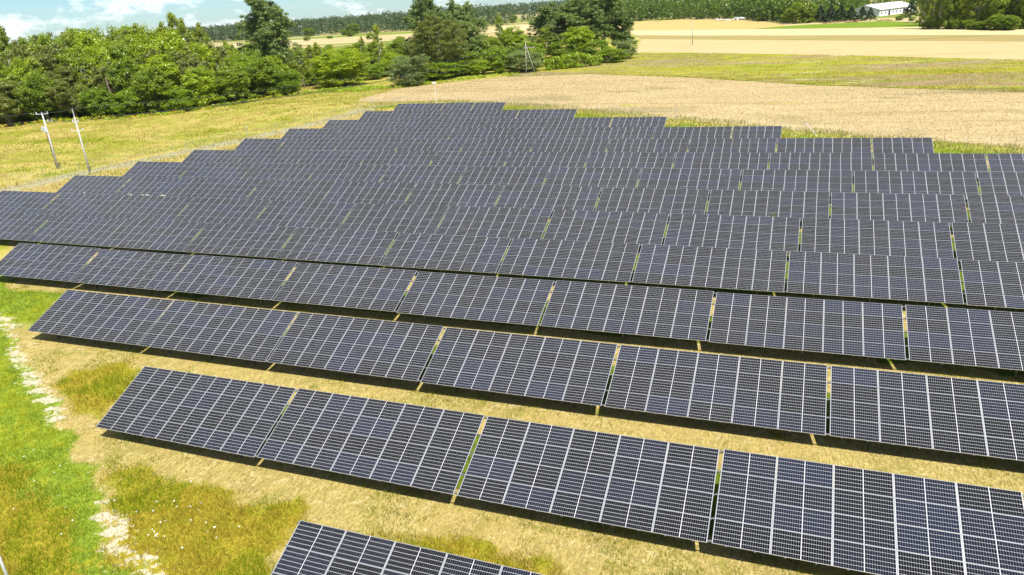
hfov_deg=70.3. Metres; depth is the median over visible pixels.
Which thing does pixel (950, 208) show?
solar table
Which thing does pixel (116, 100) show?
bush
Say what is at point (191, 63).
willow tree
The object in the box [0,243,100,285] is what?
solar table
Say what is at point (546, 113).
solar table
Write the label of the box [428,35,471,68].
broadleaf tree
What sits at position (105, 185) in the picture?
solar table
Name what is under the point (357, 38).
tan field
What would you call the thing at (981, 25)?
bush
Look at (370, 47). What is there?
broadleaf tree
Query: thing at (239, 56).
broadleaf tree
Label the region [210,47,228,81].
birch tree
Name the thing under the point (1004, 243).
solar table
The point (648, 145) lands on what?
solar table
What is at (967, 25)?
bush
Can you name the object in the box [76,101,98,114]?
bush
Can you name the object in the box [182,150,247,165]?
solar table
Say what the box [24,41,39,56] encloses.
broadleaf tree
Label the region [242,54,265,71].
broadleaf tree
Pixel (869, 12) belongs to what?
spruce tree
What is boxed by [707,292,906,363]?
solar table
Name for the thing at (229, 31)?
wood
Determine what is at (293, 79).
bush
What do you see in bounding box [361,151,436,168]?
solar table
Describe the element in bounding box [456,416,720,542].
solar table
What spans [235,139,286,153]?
solar table
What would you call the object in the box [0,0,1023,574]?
ground
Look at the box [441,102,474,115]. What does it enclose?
solar table
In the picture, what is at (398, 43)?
broadleaf tree
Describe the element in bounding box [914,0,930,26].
birch tree
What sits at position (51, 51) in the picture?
willow tree
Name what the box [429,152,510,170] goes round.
solar table
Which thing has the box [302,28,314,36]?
broadleaf tree
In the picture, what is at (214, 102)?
bush
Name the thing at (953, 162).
solar table
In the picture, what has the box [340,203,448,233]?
solar table
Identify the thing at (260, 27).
poplar tree
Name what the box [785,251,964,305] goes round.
solar table
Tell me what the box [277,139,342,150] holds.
solar table
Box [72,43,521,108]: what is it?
overhead wire
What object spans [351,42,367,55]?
broadleaf tree
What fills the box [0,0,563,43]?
sky
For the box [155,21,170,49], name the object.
birch tree
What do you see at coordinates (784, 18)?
bush
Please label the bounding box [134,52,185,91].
broadleaf tree
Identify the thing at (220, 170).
solar table
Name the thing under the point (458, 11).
poplar tree
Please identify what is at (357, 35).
green field
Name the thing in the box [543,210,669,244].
solar table
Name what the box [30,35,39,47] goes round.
willow tree
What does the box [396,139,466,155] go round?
solar table
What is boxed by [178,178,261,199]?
solar table
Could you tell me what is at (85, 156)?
power pole
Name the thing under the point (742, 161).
solar table
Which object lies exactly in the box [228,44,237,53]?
birch tree
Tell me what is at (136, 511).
white flowers
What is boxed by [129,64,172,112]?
broadleaf tree
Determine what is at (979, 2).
birch tree
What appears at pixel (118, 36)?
willow tree
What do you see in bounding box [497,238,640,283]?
solar table
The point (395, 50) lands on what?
broadleaf tree
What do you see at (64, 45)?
willow tree
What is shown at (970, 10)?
birch tree
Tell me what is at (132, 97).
bush
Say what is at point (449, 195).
solar table
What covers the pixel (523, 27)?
pale field
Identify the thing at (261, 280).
solar table
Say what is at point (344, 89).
undergrowth
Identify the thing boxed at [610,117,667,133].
solar table
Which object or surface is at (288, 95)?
overhead wire
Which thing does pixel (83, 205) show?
solar table
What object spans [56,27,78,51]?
broadleaf tree
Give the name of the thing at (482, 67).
bush
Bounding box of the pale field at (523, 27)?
[483,24,566,32]
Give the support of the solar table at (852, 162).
on the ground at (376, 384)
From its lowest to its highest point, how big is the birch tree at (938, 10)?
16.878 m
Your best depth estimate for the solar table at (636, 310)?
47.42 m
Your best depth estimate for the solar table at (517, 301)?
51.28 m
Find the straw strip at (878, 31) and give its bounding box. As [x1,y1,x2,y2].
[631,27,1023,34]
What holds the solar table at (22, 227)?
on the ground at (376, 384)
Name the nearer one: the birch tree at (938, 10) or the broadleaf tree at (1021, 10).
the broadleaf tree at (1021, 10)
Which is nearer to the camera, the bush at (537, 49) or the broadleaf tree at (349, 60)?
the broadleaf tree at (349, 60)
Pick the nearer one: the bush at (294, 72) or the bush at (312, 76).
the bush at (294, 72)
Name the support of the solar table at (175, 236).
on the ground at (376, 384)
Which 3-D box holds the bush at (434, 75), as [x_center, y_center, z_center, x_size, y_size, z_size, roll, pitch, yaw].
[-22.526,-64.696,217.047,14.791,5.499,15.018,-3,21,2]
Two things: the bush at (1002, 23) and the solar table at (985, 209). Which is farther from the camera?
the bush at (1002, 23)
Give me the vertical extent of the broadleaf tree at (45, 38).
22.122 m
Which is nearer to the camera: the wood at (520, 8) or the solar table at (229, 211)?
the solar table at (229, 211)
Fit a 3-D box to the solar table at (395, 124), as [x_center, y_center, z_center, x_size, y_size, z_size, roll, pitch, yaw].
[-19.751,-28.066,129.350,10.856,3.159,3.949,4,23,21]
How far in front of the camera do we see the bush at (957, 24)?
279.43 m
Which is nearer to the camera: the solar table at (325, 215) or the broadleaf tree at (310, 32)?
the solar table at (325, 215)
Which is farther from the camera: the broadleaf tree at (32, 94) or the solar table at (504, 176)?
the broadleaf tree at (32, 94)
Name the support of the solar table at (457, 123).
on the ground at (376, 384)
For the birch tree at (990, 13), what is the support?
on the ground at (376, 384)
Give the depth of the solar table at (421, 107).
146.93 m
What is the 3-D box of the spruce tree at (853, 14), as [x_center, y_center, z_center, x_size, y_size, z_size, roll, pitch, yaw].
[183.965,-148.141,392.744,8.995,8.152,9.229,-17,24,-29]
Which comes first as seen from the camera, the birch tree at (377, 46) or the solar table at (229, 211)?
the solar table at (229, 211)
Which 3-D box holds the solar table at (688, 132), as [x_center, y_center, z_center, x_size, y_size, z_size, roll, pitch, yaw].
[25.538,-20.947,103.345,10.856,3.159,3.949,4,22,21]
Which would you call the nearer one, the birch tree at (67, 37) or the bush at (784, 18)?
the birch tree at (67, 37)
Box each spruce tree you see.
[810,5,828,21]
[820,5,838,21]
[831,3,850,21]
[843,6,859,20]
[853,6,869,20]
[863,7,876,19]
[900,1,921,17]
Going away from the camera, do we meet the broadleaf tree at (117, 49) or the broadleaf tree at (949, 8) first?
the broadleaf tree at (117, 49)
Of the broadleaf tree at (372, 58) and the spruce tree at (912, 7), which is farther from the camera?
the spruce tree at (912, 7)
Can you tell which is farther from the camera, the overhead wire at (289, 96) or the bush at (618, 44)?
the bush at (618, 44)
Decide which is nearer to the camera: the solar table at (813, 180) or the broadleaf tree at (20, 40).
the solar table at (813, 180)
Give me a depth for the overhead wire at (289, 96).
146.87 m
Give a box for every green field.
[292,32,413,39]
[758,21,918,28]
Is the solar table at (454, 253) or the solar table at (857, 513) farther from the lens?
the solar table at (454, 253)
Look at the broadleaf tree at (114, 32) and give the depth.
222.94 m
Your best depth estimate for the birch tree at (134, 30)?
213.13 m
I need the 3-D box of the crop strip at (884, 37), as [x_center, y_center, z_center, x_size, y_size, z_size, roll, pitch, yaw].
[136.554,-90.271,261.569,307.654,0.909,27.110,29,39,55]
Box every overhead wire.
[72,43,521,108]
[76,47,521,119]
[78,46,528,119]
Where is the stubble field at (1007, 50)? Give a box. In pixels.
[634,39,1023,59]
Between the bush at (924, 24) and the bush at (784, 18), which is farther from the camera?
the bush at (784, 18)
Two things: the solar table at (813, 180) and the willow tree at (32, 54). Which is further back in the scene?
the willow tree at (32, 54)
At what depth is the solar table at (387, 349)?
45.03 m
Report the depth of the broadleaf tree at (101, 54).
192.62 m
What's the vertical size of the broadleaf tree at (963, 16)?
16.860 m
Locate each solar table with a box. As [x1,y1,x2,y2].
[0,191,60,213]
[0,212,52,243]
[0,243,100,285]
[26,215,125,247]
[27,290,173,347]
[38,193,123,217]
[56,175,131,194]
[70,249,192,294]
[96,366,296,456]
[101,219,207,253]
[102,195,193,223]
[115,177,193,196]
[123,161,193,178]
[138,300,297,364]
[165,255,297,304]
[174,198,270,224]
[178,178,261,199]
[180,163,253,178]
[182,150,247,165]
[183,223,297,259]
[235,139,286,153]
[238,150,306,170]
[242,163,319,182]
[247,180,335,202]
[253,200,355,228]
[257,388,485,494]
[267,312,444,384]
[270,520,542,574]
[272,263,417,316]
[276,227,398,266]
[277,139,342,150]
[281,128,340,141]
[297,150,369,167]
[308,164,389,183]
[322,181,415,204]
[323,120,378,131]
[334,129,394,138]
[334,139,402,158]
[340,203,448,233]
[359,111,413,119]
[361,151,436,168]
[373,119,431,130]
[380,165,466,186]
[380,233,511,275]
[389,128,453,143]
[393,103,444,114]
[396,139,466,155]
[396,271,554,329]
[404,183,504,208]
[409,110,464,121]
[420,327,618,407]
[427,118,487,131]
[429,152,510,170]
[435,206,553,238]
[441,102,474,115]
[449,128,516,144]
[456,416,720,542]
[458,166,550,193]
[460,139,535,156]
[461,110,519,121]
[472,102,505,109]
[484,118,548,132]
[495,185,601,211]
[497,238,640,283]
[504,152,589,171]
[512,127,583,142]
[516,109,577,122]
[531,139,609,156]
[539,280,714,344]
[543,167,641,190]
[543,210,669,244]
[545,117,611,132]
[580,127,655,142]
[584,152,675,172]
[595,187,709,216]
[603,345,828,435]
[606,138,689,157]
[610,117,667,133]
[631,244,787,294]
[637,168,741,193]
[653,126,732,142]
[664,213,800,251]
[673,152,769,174]
[688,138,776,157]
[706,189,829,220]
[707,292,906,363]
[710,449,1023,574]
[731,126,782,142]
[740,170,852,196]
[768,153,872,181]
[776,138,871,152]
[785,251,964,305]
[800,218,953,258]
[828,366,1023,460]
[830,192,968,225]
[853,171,979,199]
[872,137,933,160]
[873,153,987,177]
[904,305,1023,377]
[950,222,1023,262]
[959,259,1023,310]
[965,194,1023,223]
[976,172,1023,194]
[986,153,1023,171]
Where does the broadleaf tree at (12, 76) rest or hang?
on the ground at (376, 384)
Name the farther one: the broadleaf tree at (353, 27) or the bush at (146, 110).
the broadleaf tree at (353, 27)
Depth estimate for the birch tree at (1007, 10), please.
263.21 m
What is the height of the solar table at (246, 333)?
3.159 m
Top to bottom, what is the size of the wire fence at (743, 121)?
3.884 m
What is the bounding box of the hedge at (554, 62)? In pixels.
[542,51,603,69]
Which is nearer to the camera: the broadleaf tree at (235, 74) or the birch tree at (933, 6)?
the broadleaf tree at (235, 74)
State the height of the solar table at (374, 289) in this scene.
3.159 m
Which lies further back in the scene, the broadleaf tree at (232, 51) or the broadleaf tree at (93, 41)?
the broadleaf tree at (232, 51)
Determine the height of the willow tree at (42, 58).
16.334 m
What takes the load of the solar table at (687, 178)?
on the ground at (376, 384)
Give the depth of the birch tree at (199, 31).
227.61 m
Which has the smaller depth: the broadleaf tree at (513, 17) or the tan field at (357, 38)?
the tan field at (357, 38)
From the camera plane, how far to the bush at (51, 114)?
188.56 m
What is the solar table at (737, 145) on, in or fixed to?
on the ground at (376, 384)
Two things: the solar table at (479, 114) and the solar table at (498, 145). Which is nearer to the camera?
the solar table at (498, 145)
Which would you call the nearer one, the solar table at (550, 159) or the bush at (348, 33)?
the solar table at (550, 159)
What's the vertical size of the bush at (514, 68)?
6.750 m
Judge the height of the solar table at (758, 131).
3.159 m
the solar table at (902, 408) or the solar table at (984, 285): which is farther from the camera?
the solar table at (984, 285)
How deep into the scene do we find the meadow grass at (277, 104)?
148.79 m
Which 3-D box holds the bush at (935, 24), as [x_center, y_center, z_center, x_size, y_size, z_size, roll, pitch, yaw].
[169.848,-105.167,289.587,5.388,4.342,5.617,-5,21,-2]
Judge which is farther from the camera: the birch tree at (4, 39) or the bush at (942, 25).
the bush at (942, 25)
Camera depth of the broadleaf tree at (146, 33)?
224.77 m
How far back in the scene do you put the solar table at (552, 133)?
111.06 m
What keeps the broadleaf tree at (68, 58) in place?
on the ground at (376, 384)
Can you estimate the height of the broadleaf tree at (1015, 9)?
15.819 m
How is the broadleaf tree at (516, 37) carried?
on the ground at (376, 384)
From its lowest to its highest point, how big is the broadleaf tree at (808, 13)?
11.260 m
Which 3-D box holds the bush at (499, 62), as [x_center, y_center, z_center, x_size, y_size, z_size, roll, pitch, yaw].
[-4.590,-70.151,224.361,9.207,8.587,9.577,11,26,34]
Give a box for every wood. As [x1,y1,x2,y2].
[167,0,632,36]
[169,2,515,41]
[585,0,802,21]
[753,0,924,22]
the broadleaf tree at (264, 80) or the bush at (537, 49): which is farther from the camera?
the bush at (537, 49)
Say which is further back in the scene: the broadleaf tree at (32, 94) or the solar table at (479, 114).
the broadleaf tree at (32, 94)
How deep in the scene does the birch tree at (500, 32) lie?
274.10 m
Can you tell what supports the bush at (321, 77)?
on the ground at (376, 384)
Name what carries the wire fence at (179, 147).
on the ground at (376, 384)
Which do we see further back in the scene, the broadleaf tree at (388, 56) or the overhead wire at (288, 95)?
the broadleaf tree at (388, 56)
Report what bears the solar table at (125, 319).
on the ground at (376, 384)
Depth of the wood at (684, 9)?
562.14 m
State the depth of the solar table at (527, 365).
41.20 m
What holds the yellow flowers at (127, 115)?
on the ground at (376, 384)
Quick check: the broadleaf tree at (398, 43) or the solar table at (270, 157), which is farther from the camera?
the broadleaf tree at (398, 43)
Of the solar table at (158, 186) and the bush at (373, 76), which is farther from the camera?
the bush at (373, 76)
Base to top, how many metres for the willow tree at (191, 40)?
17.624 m
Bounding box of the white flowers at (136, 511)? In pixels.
[13,449,239,566]
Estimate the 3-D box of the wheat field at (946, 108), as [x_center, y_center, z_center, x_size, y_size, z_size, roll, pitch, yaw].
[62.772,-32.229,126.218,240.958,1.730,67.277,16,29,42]
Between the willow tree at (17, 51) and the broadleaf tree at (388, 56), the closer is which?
the willow tree at (17, 51)
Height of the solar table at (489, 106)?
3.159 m
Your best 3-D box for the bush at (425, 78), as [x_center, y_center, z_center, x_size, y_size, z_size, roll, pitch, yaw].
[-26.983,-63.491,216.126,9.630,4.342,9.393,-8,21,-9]
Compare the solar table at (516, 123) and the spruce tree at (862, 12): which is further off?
the spruce tree at (862, 12)
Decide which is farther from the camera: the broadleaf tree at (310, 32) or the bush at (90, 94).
the broadleaf tree at (310, 32)
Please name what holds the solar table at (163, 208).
on the ground at (376, 384)
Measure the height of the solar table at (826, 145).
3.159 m
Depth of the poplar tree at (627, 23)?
273.25 m
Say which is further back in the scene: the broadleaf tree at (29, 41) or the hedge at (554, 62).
the broadleaf tree at (29, 41)
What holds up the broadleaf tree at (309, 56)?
on the ground at (376, 384)
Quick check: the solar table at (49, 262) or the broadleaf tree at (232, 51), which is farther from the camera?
the broadleaf tree at (232, 51)
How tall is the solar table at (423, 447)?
3.159 m
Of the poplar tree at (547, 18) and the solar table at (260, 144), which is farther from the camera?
the poplar tree at (547, 18)
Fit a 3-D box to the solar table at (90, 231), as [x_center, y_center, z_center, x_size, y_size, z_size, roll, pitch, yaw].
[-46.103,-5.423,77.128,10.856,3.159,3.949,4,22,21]
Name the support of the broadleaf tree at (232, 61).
on the ground at (376, 384)
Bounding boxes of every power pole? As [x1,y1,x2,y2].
[36,112,58,167]
[71,109,90,172]
[525,42,534,73]
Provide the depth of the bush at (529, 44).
255.66 m
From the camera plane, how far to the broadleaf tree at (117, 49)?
193.77 m
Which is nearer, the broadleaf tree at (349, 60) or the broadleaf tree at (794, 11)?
the broadleaf tree at (349, 60)
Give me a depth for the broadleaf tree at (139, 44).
201.31 m
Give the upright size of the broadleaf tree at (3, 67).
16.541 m
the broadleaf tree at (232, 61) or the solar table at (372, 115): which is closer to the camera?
the solar table at (372, 115)
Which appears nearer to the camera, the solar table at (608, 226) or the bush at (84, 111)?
the solar table at (608, 226)
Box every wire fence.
[7,100,385,186]
[389,95,1022,151]
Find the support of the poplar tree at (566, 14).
on the ground at (376, 384)
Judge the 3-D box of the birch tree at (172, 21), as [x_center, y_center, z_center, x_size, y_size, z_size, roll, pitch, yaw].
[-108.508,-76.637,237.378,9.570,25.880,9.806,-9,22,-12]
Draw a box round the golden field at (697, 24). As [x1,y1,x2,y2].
[633,20,784,29]
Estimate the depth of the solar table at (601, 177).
82.79 m
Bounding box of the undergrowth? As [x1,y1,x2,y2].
[1,72,536,126]
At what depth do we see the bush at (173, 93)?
180.35 m
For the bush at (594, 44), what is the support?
on the ground at (376, 384)
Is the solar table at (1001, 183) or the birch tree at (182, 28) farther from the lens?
the birch tree at (182, 28)
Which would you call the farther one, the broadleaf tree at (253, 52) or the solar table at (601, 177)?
the broadleaf tree at (253, 52)
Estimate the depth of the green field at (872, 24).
355.06 m
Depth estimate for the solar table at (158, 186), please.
95.11 m
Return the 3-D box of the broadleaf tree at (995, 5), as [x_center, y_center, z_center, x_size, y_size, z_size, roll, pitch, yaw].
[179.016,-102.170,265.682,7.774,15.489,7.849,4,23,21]
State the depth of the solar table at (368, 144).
112.60 m
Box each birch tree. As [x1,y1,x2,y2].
[0,26,21,64]
[24,56,49,112]
[61,30,76,54]
[75,53,99,90]
[129,23,148,50]
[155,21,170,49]
[166,11,180,37]
[175,18,190,45]
[191,22,211,50]
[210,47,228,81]
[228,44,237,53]
[292,47,313,86]
[302,45,313,70]
[309,42,323,69]
[358,36,371,71]
[371,23,385,64]
[494,13,506,47]
[536,27,556,57]
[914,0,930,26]
[922,1,938,21]
[925,0,939,28]
[934,0,943,26]
[947,0,964,26]
[961,0,984,22]
[965,0,985,24]
[974,0,993,21]
[985,0,995,26]
[999,0,1017,14]
[1007,0,1022,20]
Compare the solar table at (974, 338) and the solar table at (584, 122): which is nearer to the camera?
the solar table at (974, 338)
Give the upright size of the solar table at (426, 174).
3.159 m
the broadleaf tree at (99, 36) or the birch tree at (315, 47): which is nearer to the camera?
the broadleaf tree at (99, 36)
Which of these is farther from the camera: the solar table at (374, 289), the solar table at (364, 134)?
the solar table at (364, 134)
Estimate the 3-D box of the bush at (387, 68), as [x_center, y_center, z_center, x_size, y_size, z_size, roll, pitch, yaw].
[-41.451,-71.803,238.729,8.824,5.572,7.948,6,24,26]
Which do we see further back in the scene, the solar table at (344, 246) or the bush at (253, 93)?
the bush at (253, 93)
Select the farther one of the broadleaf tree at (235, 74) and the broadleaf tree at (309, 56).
the broadleaf tree at (309, 56)
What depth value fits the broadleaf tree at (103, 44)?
201.40 m
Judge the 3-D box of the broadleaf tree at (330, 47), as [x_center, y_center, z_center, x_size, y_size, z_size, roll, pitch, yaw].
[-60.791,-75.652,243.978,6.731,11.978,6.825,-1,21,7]
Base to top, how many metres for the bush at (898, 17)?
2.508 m
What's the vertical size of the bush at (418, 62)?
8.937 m
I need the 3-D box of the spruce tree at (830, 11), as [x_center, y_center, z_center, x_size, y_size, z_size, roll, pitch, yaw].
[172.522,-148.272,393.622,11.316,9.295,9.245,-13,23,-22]
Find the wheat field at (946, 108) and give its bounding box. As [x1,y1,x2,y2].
[359,74,1023,147]
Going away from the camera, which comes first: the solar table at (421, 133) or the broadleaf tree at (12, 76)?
the solar table at (421, 133)
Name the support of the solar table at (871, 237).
on the ground at (376, 384)
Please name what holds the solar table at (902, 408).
on the ground at (376, 384)
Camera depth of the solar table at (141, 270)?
62.86 m
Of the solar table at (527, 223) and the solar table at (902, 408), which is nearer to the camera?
the solar table at (902, 408)
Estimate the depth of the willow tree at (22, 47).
226.25 m
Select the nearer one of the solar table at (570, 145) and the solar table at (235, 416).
the solar table at (235, 416)
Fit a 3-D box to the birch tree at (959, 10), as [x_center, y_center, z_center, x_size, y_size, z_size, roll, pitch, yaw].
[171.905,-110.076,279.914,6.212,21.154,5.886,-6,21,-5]
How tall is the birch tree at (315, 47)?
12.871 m
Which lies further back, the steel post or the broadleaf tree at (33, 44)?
the broadleaf tree at (33, 44)
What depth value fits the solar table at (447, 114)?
136.25 m
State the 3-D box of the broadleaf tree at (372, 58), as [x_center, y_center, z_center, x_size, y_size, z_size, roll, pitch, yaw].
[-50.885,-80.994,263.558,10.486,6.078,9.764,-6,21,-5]
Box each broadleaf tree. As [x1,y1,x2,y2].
[0,59,11,113]
[0,68,28,121]
[8,36,27,49]
[8,57,47,84]
[12,72,68,120]
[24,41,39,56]
[25,33,40,46]
[34,32,63,54]
[54,44,90,88]
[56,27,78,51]
[72,32,101,88]
[73,24,112,46]
[82,45,119,89]
[94,37,133,54]
[97,39,145,91]
[104,55,140,91]
[106,23,130,42]
[123,30,155,63]
[125,22,155,44]
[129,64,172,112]
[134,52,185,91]
[146,30,188,85]
[148,24,177,50]
[180,64,219,107]
[181,31,213,49]
[181,42,220,83]
[213,63,255,103]
[222,54,245,82]
[224,49,240,56]
[226,52,246,62]
[236,42,255,49]
[241,57,284,97]
[242,49,262,60]
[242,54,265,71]
[259,55,290,91]
[287,62,298,71]
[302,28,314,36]
[302,48,322,72]
[308,48,370,86]
[321,44,334,61]
[346,23,359,33]
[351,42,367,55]
[366,43,375,55]
[366,56,376,65]
[381,52,399,71]
[385,36,412,54]
[386,48,403,55]
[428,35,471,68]
[467,42,494,64]
[474,35,502,60]
[499,26,528,51]
[510,15,516,22]
[520,9,539,21]
[560,26,595,53]
[785,2,805,23]
[799,2,816,22]
[938,0,961,28]
[955,0,978,27]
[989,0,1013,21]
[1010,0,1023,28]
[1017,0,1023,28]
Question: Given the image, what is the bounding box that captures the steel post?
[0,555,7,574]
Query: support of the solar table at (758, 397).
on the ground at (376, 384)
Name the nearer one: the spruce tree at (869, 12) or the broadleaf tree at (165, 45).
the broadleaf tree at (165, 45)
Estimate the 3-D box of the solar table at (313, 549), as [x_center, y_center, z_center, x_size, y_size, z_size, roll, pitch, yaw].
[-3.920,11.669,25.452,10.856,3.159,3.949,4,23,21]
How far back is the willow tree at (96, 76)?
187.75 m
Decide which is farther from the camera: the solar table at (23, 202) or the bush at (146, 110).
the bush at (146, 110)
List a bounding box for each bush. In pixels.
[22,112,50,119]
[45,110,66,117]
[54,102,82,116]
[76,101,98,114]
[77,86,114,118]
[77,108,90,115]
[107,91,129,114]
[109,88,148,116]
[131,100,160,112]
[158,86,200,110]
[205,93,232,103]
[244,79,260,98]
[270,69,302,94]
[284,69,301,88]
[301,71,321,85]
[311,69,332,84]
[338,29,347,34]
[346,30,355,36]
[362,64,385,79]
[365,32,373,38]
[375,60,394,76]
[384,53,430,85]
[409,67,431,80]
[415,61,460,79]
[443,58,470,76]
[457,50,481,73]
[469,57,491,75]
[482,46,511,73]
[498,46,520,68]
[503,50,543,72]
[515,41,543,61]
[523,47,547,66]
[546,41,581,58]
[580,39,610,57]
[595,48,629,62]
[610,39,639,59]
[780,11,793,22]
[895,15,904,19]
[919,21,932,28]
[931,18,940,28]
[939,17,954,28]
[950,19,963,28]
[962,19,975,28]
[970,21,985,29]
[975,21,987,29]
[985,13,1002,29]
[995,15,1014,29]
[1005,16,1021,29]
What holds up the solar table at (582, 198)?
on the ground at (376, 384)
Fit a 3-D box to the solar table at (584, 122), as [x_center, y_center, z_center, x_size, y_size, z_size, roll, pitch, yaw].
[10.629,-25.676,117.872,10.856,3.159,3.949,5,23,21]
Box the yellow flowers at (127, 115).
[0,92,286,126]
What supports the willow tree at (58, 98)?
on the ground at (376, 384)
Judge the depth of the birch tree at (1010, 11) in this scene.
262.09 m
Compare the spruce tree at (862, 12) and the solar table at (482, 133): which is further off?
the spruce tree at (862, 12)
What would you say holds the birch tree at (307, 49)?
on the ground at (376, 384)
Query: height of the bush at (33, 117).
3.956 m
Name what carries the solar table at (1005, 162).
on the ground at (376, 384)
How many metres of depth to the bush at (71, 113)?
188.37 m
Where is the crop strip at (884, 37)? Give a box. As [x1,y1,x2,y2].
[636,35,1023,40]
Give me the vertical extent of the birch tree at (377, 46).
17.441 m
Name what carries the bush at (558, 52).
on the ground at (376, 384)
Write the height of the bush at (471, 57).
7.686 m
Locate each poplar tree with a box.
[234,0,305,67]
[402,0,447,54]
[442,0,488,54]
[525,2,565,54]
[552,0,606,51]
[573,0,628,41]
[605,9,637,49]
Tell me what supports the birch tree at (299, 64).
on the ground at (376, 384)
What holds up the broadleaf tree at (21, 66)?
on the ground at (376, 384)
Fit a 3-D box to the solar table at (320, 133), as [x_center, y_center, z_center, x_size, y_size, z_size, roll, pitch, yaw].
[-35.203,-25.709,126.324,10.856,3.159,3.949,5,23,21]
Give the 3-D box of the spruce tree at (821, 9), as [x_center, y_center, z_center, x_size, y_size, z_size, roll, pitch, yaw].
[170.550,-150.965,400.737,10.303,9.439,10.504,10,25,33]
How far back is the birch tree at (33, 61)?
189.49 m
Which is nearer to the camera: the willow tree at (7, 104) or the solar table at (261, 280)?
the solar table at (261, 280)
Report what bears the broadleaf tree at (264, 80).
on the ground at (376, 384)
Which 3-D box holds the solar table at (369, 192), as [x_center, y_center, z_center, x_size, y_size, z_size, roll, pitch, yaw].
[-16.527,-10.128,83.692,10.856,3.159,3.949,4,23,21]
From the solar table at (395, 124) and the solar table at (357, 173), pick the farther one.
the solar table at (395, 124)
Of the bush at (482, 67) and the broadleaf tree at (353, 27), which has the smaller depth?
the bush at (482, 67)
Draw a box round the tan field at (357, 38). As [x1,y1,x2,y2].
[289,28,505,43]
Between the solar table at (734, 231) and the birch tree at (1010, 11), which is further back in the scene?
the birch tree at (1010, 11)
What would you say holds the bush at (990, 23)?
on the ground at (376, 384)
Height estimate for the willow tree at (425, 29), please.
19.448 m
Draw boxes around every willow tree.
[0,47,28,74]
[0,80,31,125]
[7,40,39,103]
[13,45,54,70]
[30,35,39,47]
[38,53,76,85]
[39,42,64,70]
[45,63,79,96]
[45,77,89,117]
[55,32,85,54]
[90,61,120,93]
[105,29,133,49]
[132,48,160,65]
[166,46,209,86]
[173,37,208,49]
[175,53,210,86]
[195,40,231,65]
[405,13,469,72]
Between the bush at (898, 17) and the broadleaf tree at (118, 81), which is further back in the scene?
the bush at (898, 17)
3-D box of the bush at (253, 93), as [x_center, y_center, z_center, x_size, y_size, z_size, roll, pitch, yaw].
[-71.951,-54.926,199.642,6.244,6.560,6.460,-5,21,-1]
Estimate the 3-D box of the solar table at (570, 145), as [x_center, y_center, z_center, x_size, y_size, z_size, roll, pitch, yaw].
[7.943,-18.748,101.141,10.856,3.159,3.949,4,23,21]
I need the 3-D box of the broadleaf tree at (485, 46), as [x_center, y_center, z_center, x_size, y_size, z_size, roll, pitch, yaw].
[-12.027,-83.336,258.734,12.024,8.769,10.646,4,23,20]
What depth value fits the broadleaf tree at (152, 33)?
226.09 m
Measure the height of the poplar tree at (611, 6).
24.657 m
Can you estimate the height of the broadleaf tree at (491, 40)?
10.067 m
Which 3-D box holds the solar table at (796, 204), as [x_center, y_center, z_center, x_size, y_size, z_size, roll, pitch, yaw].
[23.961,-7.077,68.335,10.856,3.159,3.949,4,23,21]
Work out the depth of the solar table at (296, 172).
98.16 m
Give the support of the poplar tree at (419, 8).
on the ground at (376, 384)
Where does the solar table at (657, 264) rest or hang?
on the ground at (376, 384)
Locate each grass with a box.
[0,67,1023,267]
[0,197,1023,574]
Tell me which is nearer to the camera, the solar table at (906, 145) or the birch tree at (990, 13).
the solar table at (906, 145)
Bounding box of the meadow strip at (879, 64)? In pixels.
[508,53,1023,91]
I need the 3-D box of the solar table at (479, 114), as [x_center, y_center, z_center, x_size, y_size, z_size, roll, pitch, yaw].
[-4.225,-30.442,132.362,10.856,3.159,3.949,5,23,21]
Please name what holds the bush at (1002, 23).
on the ground at (376, 384)
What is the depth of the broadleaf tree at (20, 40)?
286.93 m
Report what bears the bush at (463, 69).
on the ground at (376, 384)
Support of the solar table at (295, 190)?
on the ground at (376, 384)
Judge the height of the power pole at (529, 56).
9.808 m
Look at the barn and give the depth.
428.22 m
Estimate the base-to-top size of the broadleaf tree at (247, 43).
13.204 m
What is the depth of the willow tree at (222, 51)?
215.28 m
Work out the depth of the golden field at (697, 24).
458.94 m
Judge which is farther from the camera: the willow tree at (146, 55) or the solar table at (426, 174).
the willow tree at (146, 55)
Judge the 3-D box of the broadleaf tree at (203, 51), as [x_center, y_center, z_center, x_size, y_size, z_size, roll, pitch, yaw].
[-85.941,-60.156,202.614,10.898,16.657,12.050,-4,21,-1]
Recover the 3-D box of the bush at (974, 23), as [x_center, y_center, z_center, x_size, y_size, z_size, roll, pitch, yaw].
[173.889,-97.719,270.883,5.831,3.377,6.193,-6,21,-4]
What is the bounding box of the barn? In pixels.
[855,1,911,16]
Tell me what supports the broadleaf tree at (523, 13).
on the ground at (376, 384)
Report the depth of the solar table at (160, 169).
105.76 m
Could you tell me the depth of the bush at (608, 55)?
236.57 m
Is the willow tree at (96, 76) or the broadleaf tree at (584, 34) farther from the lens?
the broadleaf tree at (584, 34)
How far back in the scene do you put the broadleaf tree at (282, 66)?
213.24 m
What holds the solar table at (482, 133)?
on the ground at (376, 384)
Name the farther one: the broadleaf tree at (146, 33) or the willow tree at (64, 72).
the broadleaf tree at (146, 33)
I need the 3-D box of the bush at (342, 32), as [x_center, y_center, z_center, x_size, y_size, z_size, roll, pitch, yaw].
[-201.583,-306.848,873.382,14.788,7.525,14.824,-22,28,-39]
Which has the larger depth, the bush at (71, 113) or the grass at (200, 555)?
the bush at (71, 113)
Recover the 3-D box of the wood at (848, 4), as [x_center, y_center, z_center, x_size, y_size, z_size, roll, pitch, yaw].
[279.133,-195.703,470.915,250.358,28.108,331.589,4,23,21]
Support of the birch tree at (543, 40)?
on the ground at (376, 384)

